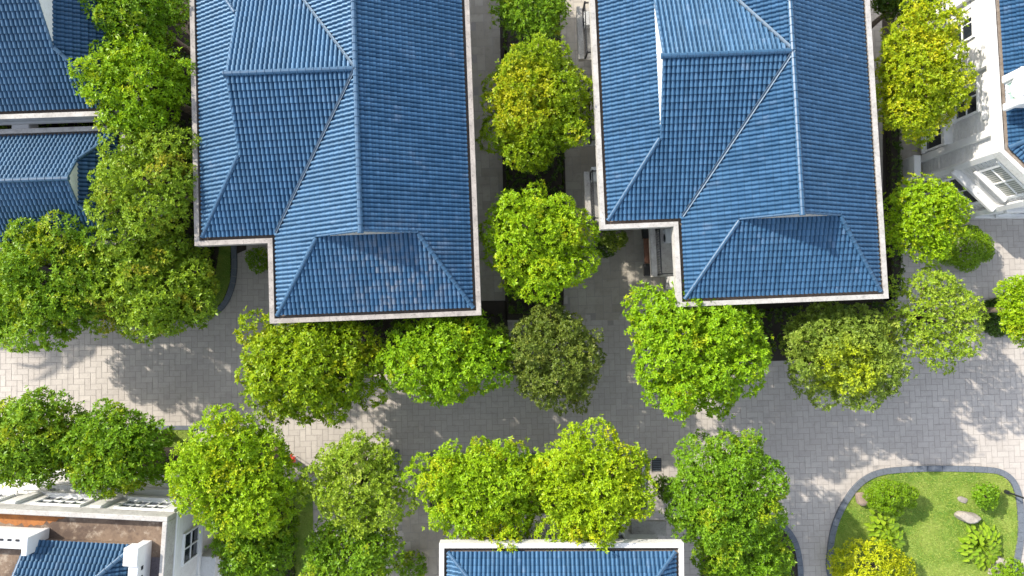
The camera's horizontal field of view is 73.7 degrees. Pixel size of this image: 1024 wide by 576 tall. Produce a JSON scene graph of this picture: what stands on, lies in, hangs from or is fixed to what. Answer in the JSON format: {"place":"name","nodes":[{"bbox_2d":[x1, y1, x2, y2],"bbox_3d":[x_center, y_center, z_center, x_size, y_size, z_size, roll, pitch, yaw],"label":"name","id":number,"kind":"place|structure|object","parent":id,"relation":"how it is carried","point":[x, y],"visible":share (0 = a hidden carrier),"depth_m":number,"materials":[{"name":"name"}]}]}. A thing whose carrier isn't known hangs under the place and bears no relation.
{"place":"outdoors","nodes":[
{"label":"outdoors","id":0,"kind":"place"},
{"bbox_2d":[280,481,313,575],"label":"lawn","id":1,"kind":"structure","parent":0,"point":[303,519],"depth_m":44.30,"materials":[{"name":"green plant"}]},
{"bbox_2d":[308,474,316,481],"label":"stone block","id":2,"kind":"structure","parent":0,"point":[313,478],"depth_m":44.21,"materials":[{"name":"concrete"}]},
{"bbox_2d":[390,449,399,476],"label":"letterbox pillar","id":3,"kind":"structure","parent":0,"point":[396,451],"depth_m":43.86,"materials":[{"name":"stone"}]},
{"bbox_2d":[0,0,1023,575],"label":"road","id":4,"kind":"structure","parent":0,"point":[404,418],"depth_m":44.70,"materials":[{"name":"grey stone"}]},
{"bbox_2d":[0,0,153,128],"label":"house","id":5,"kind":"structure","parent":4,"relation":"on","point":[41,41],"depth_m":36.53,"materials":[{"name":"blue tile"}]},
{"bbox_2d":[1,0,245,319],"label":"bed","id":6,"kind":"object","parent":4,"relation":"on","point":[240,248],"visible":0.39,"depth_m":45.06,"materials":[{"name":"soil"}]},
{"bbox_2d":[0,209,119,353],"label":"leafy tree","id":7,"kind":"object","parent":6,"relation":"on","point":[48,299],"visible":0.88,"depth_m":37.00,"materials":[{"name":"green plant"}]},
{"bbox_2d":[65,26,196,138],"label":"leafy tree","id":8,"kind":"object","parent":6,"relation":"on","point":[144,58],"visible":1,"depth_m":36.48,"materials":[{"name":"green plant"}]},
{"bbox_2d":[78,0,190,57],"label":"leafy tree","id":9,"kind":"object","parent":6,"relation":"on","point":[155,11],"visible":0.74,"depth_m":37.05,"materials":[{"name":"green plant"}]},
{"bbox_2d":[81,118,201,263],"bbox_3d":[-19.957,-5.036,40.147,6.525,10.299,7.905,0,88,0],"label":"leafy tree","id":10,"kind":"object","parent":6,"relation":"on","point":[121,190],"visible":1,"depth_m":36.44,"materials":[{"name":"green plant"}]},
{"bbox_2d":[65,219,220,346],"bbox_3d":[-20.960,-0.166,40.578,8.354,9.030,6.960,-19,88,-1],"label":"leafy tree","id":11,"kind":"object","parent":6,"relation":"on","point":[180,291],"visible":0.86,"depth_m":37.85,"materials":[{"name":"green plant"}]},
{"bbox_2d":[131,0,215,303],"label":"hedge","id":12,"kind":"object","parent":6,"relation":"on","point":[185,120],"visible":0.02,"depth_m":44.85,"materials":[{"name":"green plant"}]},
{"bbox_2d":[211,246,230,307],"bbox_3d":[-19.061,-0.709,45.034,1.008,0.110,4.595,6,88,0],"label":"lawn strip","id":13,"kind":"object","parent":6,"relation":"on","point":[224,281],"visible":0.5,"depth_m":44.99,"materials":[{"name":"green plant"}]},
{"bbox_2d":[23,442,282,567],"bbox_3d":[-25.239,14.965,44.397,21.469,0.070,9.862,0,88,0],"label":"bed","id":14,"kind":"object","parent":4,"relation":"on","point":[168,451],"depth_m":44.53,"materials":[{"name":"soil"}]},
{"bbox_2d":[256,505,295,575],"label":"hedge","id":15,"kind":"object","parent":14,"relation":"on","point":[289,572],"visible":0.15,"depth_m":43.68,"materials":[{"name":"green plant"}]},
{"bbox_2d":[119,430,191,447],"bbox_3d":[-24.687,9.809,44.593,7.557,0.110,1.120,0,88,0],"label":"lawn strip","id":16,"kind":"object","parent":4,"relation":"on","point":[177,437],"depth_m":44.54,"materials":[{"name":"green plant"}]},
{"bbox_2d":[106,426,255,429],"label":"kerb","id":17,"kind":"structure","parent":4,"relation":"on","point":[184,428],"depth_m":44.52,"materials":[{"name":"concrete"}]},
{"bbox_2d":[177,246,236,321],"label":"kerb","id":18,"kind":"structure","parent":4,"relation":"on","point":[227,298],"depth_m":44.91,"materials":[{"name":"concrete"}]},
{"bbox_2d":[189,0,481,323],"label":"villa","id":19,"kind":"object","parent":4,"relation":"on","point":[334,157],"visible":1,"depth_m":36.00,"materials":[{"name":"blue tile"}]},
{"bbox_2d":[294,301,510,372],"bbox_3d":[-7.278,3.256,44.888,14.556,0.070,4.831,0,88,0],"label":"front bed","id":20,"kind":"object","parent":4,"relation":"on","point":[494,308],"visible":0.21,"depth_m":44.92,"materials":[{"name":"soil"}]},
{"bbox_2d":[233,306,389,428],"bbox_3d":[-11.319,4.417,40.143,8.935,9.514,7.724,0,88,0],"label":"leafy tree","id":21,"kind":"object","parent":20,"relation":"on","point":[299,351],"visible":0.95,"depth_m":37.54,"materials":[{"name":"green plant"}]},
{"bbox_2d":[307,314,505,355],"bbox_3d":[-7.151,3.055,44.426,13.666,1.392,2.966,-3,88,0],"label":"hedge","id":22,"kind":"object","parent":20,"relation":"on","point":[381,326],"visible":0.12,"depth_m":44.33,"materials":[{"name":"green plant"}]},
{"bbox_2d":[368,308,517,408],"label":"leafy tree","id":23,"kind":"object","parent":20,"relation":"on","point":[439,375],"visible":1,"depth_m":37.54,"materials":[{"name":"green plant"}]},
{"bbox_2d":[499,0,565,319],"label":"soil strip","id":24,"kind":"object","parent":4,"relation":"on","point":[512,316],"visible":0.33,"depth_m":44.99,"materials":[{"name":"brown soil"}]},
{"bbox_2d":[488,0,571,44],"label":"leafy tree","id":25,"kind":"object","parent":24,"relation":"on","point":[529,18],"visible":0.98,"depth_m":39.45,"materials":[{"name":"green plant"}]},
{"bbox_2d":[502,0,565,314],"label":"hedge","id":26,"kind":"object","parent":24,"relation":"on","point":[552,176],"visible":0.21,"depth_m":44.67,"materials":[{"name":"green plant"}]},
{"bbox_2d":[475,32,594,175],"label":"leafy tree","id":27,"kind":"object","parent":24,"relation":"on","point":[518,82],"visible":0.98,"depth_m":37.76,"materials":[{"name":"green plant"}]},
{"bbox_2d":[478,179,602,306],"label":"leafy tree","id":28,"kind":"object","parent":24,"relation":"on","point":[563,235],"visible":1,"depth_m":37.62,"materials":[{"name":"green plant"}]},
{"bbox_2d":[428,453,636,457],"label":"kerb","id":29,"kind":"structure","parent":4,"relation":"on","point":[431,454],"depth_m":44.42,"materials":[{"name":"concrete"}]},
{"bbox_2d":[642,460,645,514],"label":"kerb","id":30,"kind":"structure","parent":4,"relation":"on","point":[643,468],"depth_m":44.38,"materials":[{"name":"concrete"}]},
{"bbox_2d":[652,458,660,470],"bbox_3d":[9.440,11.528,44.525,0.600,0.030,0.840,0,88,0],"label":"drain grate","id":31,"kind":"object","parent":4,"relation":"on","point":[656,464],"visible":0.95,"depth_m":44.52,"materials":[{"name":"metal"}]},
{"bbox_2d":[576,0,888,306],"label":"villa","id":32,"kind":"object","parent":4,"relation":"on","point":[735,143],"visible":1,"depth_m":36.10,"materials":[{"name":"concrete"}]},
{"bbox_2d":[583,11,589,28],"bbox_3d":[4.468,-16.005,40.806,0.384,0.600,0.850,-2,88,0],"label":"air conditioner","id":33,"kind":"object","parent":32,"relation":"on","point":[587,21],"visible":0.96,"depth_m":40.52,"materials":[{"name":"paint"}]},
{"bbox_2d":[590,167,596,182],"bbox_3d":[4.846,-6.692,40.416,0.384,0.600,0.850,-2,88,0],"label":"air conditioner","id":34,"kind":"object","parent":32,"relation":"on","point":[594,176],"visible":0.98,"depth_m":40.13,"materials":[{"name":"paint"}]},
{"bbox_2d":[663,228,671,243],"bbox_3d":[9.163,-3.055,40.263,0.384,0.600,0.850,-2,88,0],"label":"air conditioner","id":35,"kind":"object","parent":32,"relation":"on","point":[667,238],"visible":0.99,"depth_m":39.97,"materials":[{"name":"paint"}]},
{"bbox_2d":[701,517,797,575],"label":"bed","id":36,"kind":"object","parent":4,"relation":"on","point":[794,569],"visible":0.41,"depth_m":44.26,"materials":[{"name":"soil"}]},
{"bbox_2d":[763,534,793,575],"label":"shrub","id":37,"kind":"object","parent":36,"relation":"on","point":[786,573],"visible":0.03,"depth_m":43.28,"materials":[{"name":"green plant"}]},
{"bbox_2d":[772,518,803,575],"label":"kerb","id":38,"kind":"structure","parent":4,"relation":"on","point":[798,554],"depth_m":44.18,"materials":[{"name":"concrete"}]},
{"bbox_2d":[695,290,894,361],"bbox_3d":[18.312,2.534,44.918,13.658,0.070,4.467,-2,88,0],"label":"front bed","id":39,"kind":"object","parent":4,"relation":"on","point":[777,356],"visible":0.18,"depth_m":44.94,"materials":[{"name":"soil"}]},
{"bbox_2d":[716,301,899,351],"bbox_3d":[18.863,2.542,44.421,12.664,1.463,3.088,-3,88,0],"label":"hedge","id":40,"kind":"object","parent":39,"relation":"on","point":[774,321],"visible":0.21,"depth_m":44.26,"materials":[{"name":"green plant"}]},
{"bbox_2d":[773,301,918,412],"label":"leafy tree","id":41,"kind":"object","parent":39,"relation":"on","point":[818,348],"visible":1,"depth_m":38.09,"materials":[{"name":"green plant"}]},
{"bbox_2d":[882,10,897,300],"bbox_3d":[25.076,-10.566,45.467,0.928,0.070,22.852,1,88,0],"label":"side bed","id":42,"kind":"object","parent":4,"relation":"on","point":[884,24],"visible":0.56,"depth_m":45.34,"materials":[{"name":"soil"}]},
{"bbox_2d":[886,45,905,296],"bbox_3d":[25.177,-8.121,44.879,0.921,1.178,17.474,1,88,0],"label":"hedge","id":43,"kind":"object","parent":42,"relation":"on","point":[894,161],"visible":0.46,"depth_m":44.75,"materials":[{"name":"green plant"}]},
{"bbox_2d":[826,465,1023,575],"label":"kerb","id":44,"kind":"structure","parent":4,"relation":"on","point":[857,485],"depth_m":44.34,"materials":[{"name":"concrete"}]},
{"bbox_2d":[903,0,1023,218],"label":"house","id":45,"kind":"structure","parent":4,"relation":"on","point":[976,149],"depth_m":39.48,"materials":[{"name":"white paint"}]},
{"bbox_2d":[921,128,941,153],"bbox_3d":[27.106,-9.770,43.908,0.330,2.180,1.800,0,88,0],"label":"window","id":46,"kind":"structure","parent":45,"relation":"in","point":[936,143],"depth_m":44.11,"materials":[{"name":"paint"}]},
{"bbox_2d":[933,177,978,208],"bbox_3d":[28.502,-6.099,43.604,0.330,2.240,2.400,-45,88,-2],"label":"window","id":47,"kind":"structure","parent":45,"relation":"in","point":[957,185],"depth_m":43.27,"materials":[{"name":"paint"}]},
{"bbox_2d":[945,4,975,46],"bbox_3d":[26.925,-15.597,40.999,0.330,2.280,2.100,0,88,0],"label":"window","id":48,"kind":"structure","parent":45,"relation":"in","point":[969,32],"depth_m":40.30,"materials":[{"name":"paint"}]},
{"bbox_2d":[949,76,979,123],"bbox_3d":[27.063,-11.251,40.817,0.330,2.280,2.300,0,88,0],"label":"window","id":49,"kind":"structure","parent":45,"relation":"in","point":[974,108],"depth_m":40.32,"materials":[{"name":"paint"}]},
{"bbox_2d":[973,164,1023,202],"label":"window","id":50,"kind":"structure","parent":45,"relation":"in","point":[995,178],"depth_m":40.12,"materials":[{"name":"paint"}]},
{"bbox_2d":[995,213,1023,217],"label":"window","id":51,"kind":"structure","parent":45,"relation":"in","point":[1003,215],"depth_m":44.42,"materials":[{"name":"paint"}]},
{"bbox_2d":[0,0,1023,575],"bbox_3d":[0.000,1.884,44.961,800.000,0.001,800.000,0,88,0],"label":"ground","id":52,"kind":"structure","parent":0,"point":[500,186],"depth_m":44.74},
{"bbox_2d":[0,282,30,341],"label":"leafy tree","id":53,"kind":"object","parent":52,"relation":"on","point":[3,323],"visible":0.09,"depth_m":38.85,"materials":[{"name":"green plant"}]},
{"bbox_2d":[0,122,91,128],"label":"hedge","id":54,"kind":"object","parent":52,"relation":"on","point":[55,125],"visible":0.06,"depth_m":44.62,"materials":[{"name":"green plant"}]},
{"bbox_2d":[0,385,93,489],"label":"leafy tree","id":55,"kind":"object","parent":52,"relation":"on","point":[33,460],"visible":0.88,"depth_m":37.73,"materials":[{"name":"green plant"}]},
{"bbox_2d":[0,126,171,249],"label":"house","id":56,"kind":"structure","parent":52,"relation":"on","point":[43,171],"depth_m":37.22,"materials":[{"name":"blue tile"}]},
{"bbox_2d":[51,397,175,500],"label":"leafy tree","id":57,"kind":"object","parent":52,"relation":"on","point":[134,447],"visible":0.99,"depth_m":37.71,"materials":[{"name":"green plant"}]},
{"bbox_2d":[0,468,230,575],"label":"house","id":58,"kind":"structure","parent":52,"relation":"on","point":[61,528],"depth_m":37.16,"materials":[{"name":"paint"}]},
{"bbox_2d":[0,490,17,500],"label":"window","id":59,"kind":"structure","parent":58,"relation":"in","point":[4,494],"depth_m":39.17,"materials":[{"name":"paint"}]},
{"bbox_2d":[31,492,98,506],"bbox_3d":[-25.208,11.952,38.493,2.900,1.620,0.330,3,88,0],"label":"window","id":60,"kind":"structure","parent":58,"relation":"in","point":[53,498],"depth_m":38.67,"materials":[{"name":"paint"}]},
{"bbox_2d":[114,496,175,510],"bbox_3d":[-20.614,12.177,38.484,2.900,1.620,0.330,3,88,0],"label":"window","id":61,"kind":"structure","parent":58,"relation":"in","point":[133,502],"depth_m":38.68,"materials":[{"name":"paint"}]},
{"bbox_2d":[156,473,202,485],"bbox_3d":[-20.600,12.081,42.892,2.600,2.060,0.330,3,88,0],"label":"window","id":62,"kind":"structure","parent":58,"relation":"in","point":[165,484],"depth_m":41.92,"materials":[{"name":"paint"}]},
{"bbox_2d":[181,523,203,566],"bbox_3d":[-18.484,14.832,39.474,0.330,2.020,2.000,3,88,0],"label":"window","id":63,"kind":"structure","parent":58,"relation":"in","point":[192,544],"depth_m":39.60,"materials":[{"name":"paint"}]},
{"bbox_2d":[163,403,309,540],"bbox_3d":[-15.160,10.486,39.896,8.021,9.500,6.753,35,88,1],"label":"leafy tree","id":64,"kind":"object","parent":52,"relation":"on","point":[248,446],"visible":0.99,"depth_m":36.54,"materials":[{"name":"green plant"}]},
{"bbox_2d":[204,508,300,575],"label":"leafy tree","id":65,"kind":"object","parent":52,"relation":"on","point":[239,552],"visible":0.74,"depth_m":38.74,"materials":[{"name":"green plant"}]},
{"bbox_2d":[244,246,267,274],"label":"shrub","id":66,"kind":"object","parent":52,"relation":"on","point":[256,253],"visible":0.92,"depth_m":44.06,"materials":[{"name":"green plant"}]},
{"bbox_2d":[298,515,411,575],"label":"leafy tree","id":67,"kind":"object","parent":52,"relation":"on","point":[370,560],"visible":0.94,"depth_m":38.23,"materials":[{"name":"green plant"}]},
{"bbox_2d":[292,426,418,540],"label":"leafy tree","id":68,"kind":"object","parent":52,"relation":"on","point":[375,473],"visible":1,"depth_m":37.53,"materials":[{"name":"green plant"}]},
{"bbox_2d":[392,549,426,575],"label":"shrub","id":69,"kind":"object","parent":52,"relation":"on","point":[409,563],"visible":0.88,"depth_m":43.38,"materials":[{"name":"green plant"}]},
{"bbox_2d":[430,458,641,516],"bbox_3d":[1.567,13.011,44.479,13.832,0.070,3.794,0,88,0],"label":"bed","id":70,"kind":"object","parent":52,"relation":"on","point":[435,502],"visible":0.07,"depth_m":44.44,"materials":[{"name":"soil"}]},
{"bbox_2d":[397,435,555,552],"bbox_3d":[-1.901,11.519,40.013,9.179,9.179,6.430,0,88,0],"label":"leafy tree","id":71,"kind":"object","parent":70,"relation":"on","point":[498,468],"visible":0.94,"depth_m":36.95,"materials":[{"name":"green plant"}]},
{"bbox_2d":[489,301,607,415],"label":"leafy tree","id":72,"kind":"object","parent":52,"relation":"on","point":[572,372],"visible":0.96,"depth_m":38.37,"materials":[{"name":"green plant"}]},
{"bbox_2d":[527,414,658,553],"bbox_3d":[4.460,11.053,39.658,7.335,9.928,7.927,0,88,0],"label":"leafy tree","id":73,"kind":"object","parent":52,"relation":"on","point":[615,502],"visible":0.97,"depth_m":36.52,"materials":[{"name":"green plant"}]},
{"bbox_2d":[598,230,628,252],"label":"shrub","id":74,"kind":"object","parent":52,"relation":"on","point":[611,235],"visible":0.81,"depth_m":43.70,"materials":[{"name":"green plant"}]},
{"bbox_2d":[652,474,678,501],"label":"shrub","id":75,"kind":"object","parent":52,"relation":"on","point":[661,481],"visible":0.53,"depth_m":43.68,"materials":[{"name":"green plant"}]},
{"bbox_2d":[620,280,773,427],"bbox_3d":[10.503,3.654,40.230,8.834,9.405,8.231,0,88,0],"label":"leafy tree","id":76,"kind":"object","parent":52,"relation":"on","point":[694,344],"visible":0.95,"depth_m":37.08,"materials":[{"name":"green plant"}]},
{"bbox_2d":[658,426,793,572],"bbox_3d":[11.967,11.665,39.888,7.482,9.418,7.861,0,88,0],"label":"leafy tree","id":77,"kind":"object","parent":52,"relation":"on","point":[750,516],"visible":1,"depth_m":36.99,"materials":[{"name":"green plant"}]},
{"bbox_2d":[689,519,797,575],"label":"leafy tree","id":78,"kind":"object","parent":52,"relation":"on","point":[755,565],"visible":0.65,"depth_m":38.19,"materials":[{"name":"green plant"}]},
{"bbox_2d":[870,0,945,27],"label":"leafy tree","id":79,"kind":"object","parent":52,"relation":"on","point":[889,6],"visible":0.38,"depth_m":40.90,"materials":[{"name":"green plant"}]},
{"bbox_2d":[874,0,979,151],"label":"leafy tree","id":80,"kind":"object","parent":52,"relation":"on","point":[912,92],"visible":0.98,"depth_m":38.06,"materials":[{"name":"green plant"}]},
{"bbox_2d":[883,172,973,268],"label":"leafy tree","id":81,"kind":"object","parent":52,"relation":"on","point":[939,226],"visible":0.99,"depth_m":38.79,"materials":[{"name":"green plant"}]},
{"bbox_2d":[879,261,990,374],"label":"leafy tree","id":82,"kind":"object","parent":52,"relation":"on","point":[918,317],"visible":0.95,"depth_m":38.38,"materials":[{"name":"green plant"}]},
{"bbox_2d":[938,224,994,272],"bbox_3d":[29.486,-2.389,44.181,3.589,2.068,2.975,-35,88,-1],"label":"topiary","id":83,"kind":"object","parent":52,"relation":"on","point":[977,259],"visible":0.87,"depth_m":43.81,"materials":[{"name":"green plant"}]},
{"bbox_2d":[979,297,1009,337],"bbox_3d":[31.952,1.919,44.376,2.732,1.383,2.681,0,88,0],"label":"clipped shrub","id":84,"kind":"object","parent":52,"relation":"on","point":[995,332],"visible":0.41,"depth_m":44.36,"materials":[{"name":"green plant"}]},
{"bbox_2d":[978,274,1023,348],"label":"leafy tree","id":85,"kind":"object","parent":52,"relation":"on","point":[1014,319],"visible":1,"depth_m":40.26,"materials":[{"name":"green plant"}]},
{"bbox_2d":[439,513,683,575],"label":"house","id":86,"kind":"structure","parent":0,"point":[640,549],"depth_m":36.29,"materials":[{"name":"blue tile"}]},
{"bbox_2d":[597,530,625,538],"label":"window","id":87,"kind":"structure","parent":86,"relation":"in","point":[621,535],"depth_m":39.77,"materials":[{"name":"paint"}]},
{"bbox_2d":[387,0,926,575],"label":"path","id":88,"kind":"structure","parent":0,"point":[605,280],"depth_m":45.17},
{"bbox_2d":[594,236,616,258],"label":"clipped shrub","id":89,"kind":"object","parent":88,"relation":"on","point":[607,254],"visible":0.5,"depth_m":44.46,"materials":[{"name":"green plant"}]},
{"bbox_2d":[641,229,650,275],"bbox_3d":[9.056,-2.422,44.899,0.880,0.460,3.240,-2,88,0],"label":"bench","id":90,"kind":"object","parent":88,"relation":"on","point":[646,265],"visible":0.37,"depth_m":44.67,"materials":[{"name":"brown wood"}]},
{"bbox_2d":[833,471,1018,575],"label":"island lawn","id":91,"kind":"structure","parent":0,"point":[961,492],"depth_m":44.30,"materials":[{"name":"green plant"}]},
{"bbox_2d":[855,492,868,505],"bbox_3d":[22.659,13.629,44.138,0.798,0.560,0.871,0,88,0],"label":"rock","id":92,"kind":"object","parent":91,"relation":"on","point":[860,500],"visible":0.77,"depth_m":43.97,"materials":[{"name":"beige stone"}]},
{"bbox_2d":[826,537,918,575],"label":"shrub","id":93,"kind":"object","parent":91,"relation":"on","point":[893,563],"visible":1,"depth_m":42.37,"materials":[{"name":"yellow plant"}]},
{"bbox_2d":[864,507,899,541],"bbox_3d":[23.925,15.264,43.900,2.291,0.833,2.361,-17,88,-1],"label":"broadleaf plant","id":94,"kind":"object","parent":91,"relation":"on","point":[892,526],"visible":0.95,"depth_m":43.78,"materials":[{"name":"green plant"}]},
{"bbox_2d":[875,523,905,555],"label":"broadleaf plant","id":95,"kind":"object","parent":91,"relation":"on","point":[899,536],"visible":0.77,"depth_m":43.68,"materials":[{"name":"green plant"}]},
{"bbox_2d":[861,478,919,516],"bbox_3d":[24.037,13.210,43.246,3.422,2.628,2.318,17,88,1],"label":"cloud pruned shrub","id":96,"kind":"object","parent":91,"relation":"on","point":[890,497],"visible":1,"depth_m":42.79,"materials":[{"name":"green plant"}]},
{"bbox_2d":[957,496,967,502],"bbox_3d":[29.225,13.737,44.327,0.702,0.174,0.381,22,88,1],"label":"rock","id":97,"kind":"object","parent":91,"relation":"on","point":[962,499],"visible":1,"depth_m":44.26,"materials":[{"name":"grey stone"}]},
{"bbox_2d":[954,511,980,523],"bbox_3d":[29.384,14.767,43.969,1.518,0.801,0.740,0,88,0],"label":"rock","id":98,"kind":"object","parent":91,"relation":"on","point":[969,517],"visible":1,"depth_m":43.76,"materials":[{"name":"grey stone"}]},
{"bbox_2d":[956,521,1001,570],"bbox_3d":[30.164,16.614,43.816,3.019,0.890,3.217,0,88,0],"label":"broadleaf plant","id":99,"kind":"object","parent":91,"relation":"on","point":[982,543],"visible":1,"depth_m":43.77,"materials":[{"name":"green plant"}]},
{"bbox_2d":[971,481,1000,510],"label":"shrub","id":100,"kind":"object","parent":91,"relation":"on","point":[994,494],"visible":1,"depth_m":43.25,"materials":[{"name":"green plant"}]},
{"bbox_2d":[988,564,1002,575],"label":"rock","id":101,"kind":"object","parent":91,"relation":"on","point":[989,570],"visible":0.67,"depth_m":43.90,"materials":[{"name":"grey stone"}]},
{"bbox_2d":[993,556,1012,567],"bbox_3d":[31.651,17.729,43.948,1.378,0.596,0.630,16,88,1],"label":"rock","id":102,"kind":"object","parent":91,"relation":"on","point":[1001,559],"visible":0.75,"depth_m":43.83,"materials":[{"name":"grey stone"}]},
{"bbox_2d":[988,557,1023,575],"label":"shrub","id":103,"kind":"object","parent":91,"relation":"on","point":[1018,563],"visible":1,"depth_m":43.43,"materials":[{"name":"green plant"}]},
{"bbox_2d":[1004,490,1023,498],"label":"lamp post","id":104,"kind":"object","parent":91,"relation":"on","point":[1007,492],"visible":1,"depth_m":43.82,"materials":[{"name":"metal"}]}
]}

